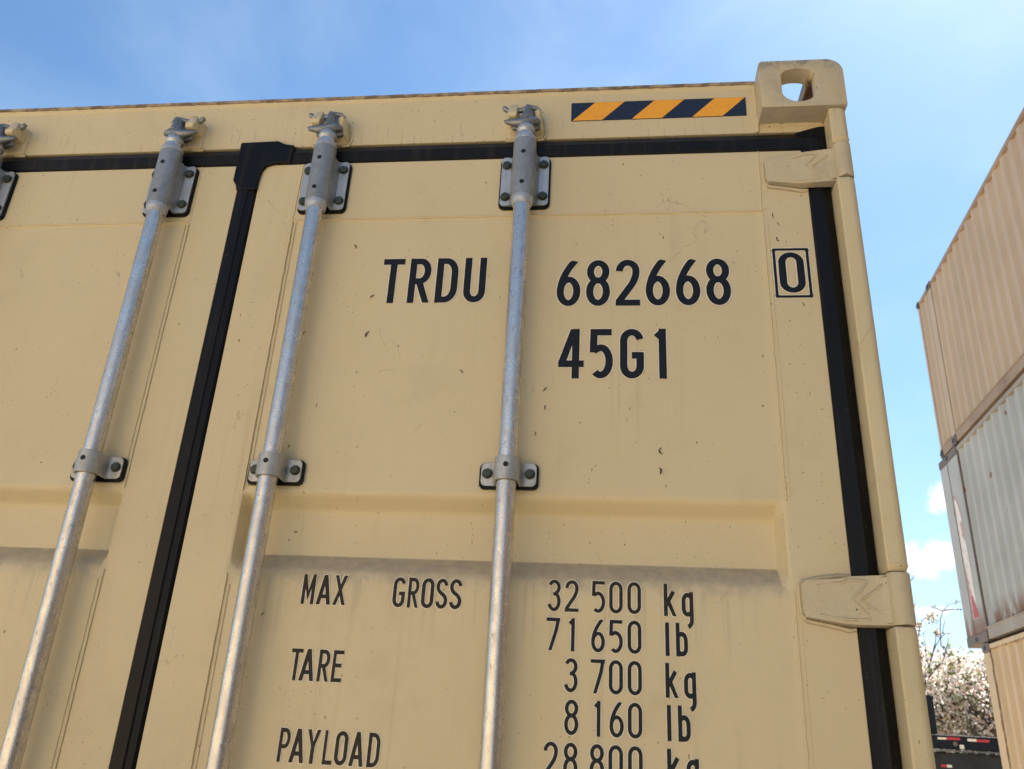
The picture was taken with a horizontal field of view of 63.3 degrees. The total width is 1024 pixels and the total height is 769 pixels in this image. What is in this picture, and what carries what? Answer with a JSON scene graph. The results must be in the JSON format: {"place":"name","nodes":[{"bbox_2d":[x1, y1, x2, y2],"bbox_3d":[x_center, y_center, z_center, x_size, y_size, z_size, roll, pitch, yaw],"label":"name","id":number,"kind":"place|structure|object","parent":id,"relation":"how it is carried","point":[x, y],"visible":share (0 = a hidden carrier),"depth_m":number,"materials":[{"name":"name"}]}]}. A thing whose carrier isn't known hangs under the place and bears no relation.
{"place":"outdoors","nodes":[
{"label":"outdoors","id":0,"kind":"place"},
{"bbox_2d":[0,0,1023,730],"label":"sky","id":1,"kind":"structure","parent":0,"point":[935,88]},
{"label":"ground","id":2,"kind":"structure","parent":0,"visible":0},
{"bbox_2d":[0,59,935,768],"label":"shipping container","id":3,"kind":"object","parent":2,"relation":"on","point":[520,429],"visible":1,"depth_m":1.48,"materials":[{"name":"beige metal"}]},
{"bbox_2d":[0,151,238,768],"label":"door","id":4,"kind":"structure","parent":3,"relation":"in","point":[71,227],"depth_m":1.59,"materials":[{"name":"beige paint"}]},
{"bbox_2d":[108,126,916,768],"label":"door","id":5,"kind":"structure","parent":3,"relation":"in","point":[696,582],"depth_m":1.44,"materials":[{"name":"beige paint"}]},
{"bbox_2d":[910,573,999,756],"bbox_3d":[12.484,8.868,23.236,7.745,6.777,5.328,8,-24,-12],"label":"blossom tree","id":6,"kind":"object","parent":2,"relation":"on","point":[963,702],"visible":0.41,"depth_m":22.72,"materials":[{"name":"grey plant"}]},
{"bbox_2d":[926,695,1002,768],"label":"flatbed trailer","id":7,"kind":"object","parent":2,"relation":"on","point":[944,759],"visible":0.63,"depth_m":16.89,"materials":[{"name":"black paint"}]},
{"bbox_2d":[981,632,1023,768],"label":"shipping container","id":8,"kind":"object","parent":2,"relation":"on","point":[1004,661],"visible":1,"depth_m":9.90,"materials":[{"name":"beige metal"}]},
{"bbox_2d":[938,373,1023,648],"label":"shipping container","id":9,"kind":"object","parent":8,"relation":"on","point":[981,466],"visible":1,"depth_m":10.32,"materials":[{"name":"grey metal"}]},
{"bbox_2d":[916,107,1023,458],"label":"shipping container","id":10,"kind":"object","parent":9,"relation":"on","point":[970,306],"visible":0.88,"depth_m":10.48,"materials":[{"name":"beige metal"}]}
]}

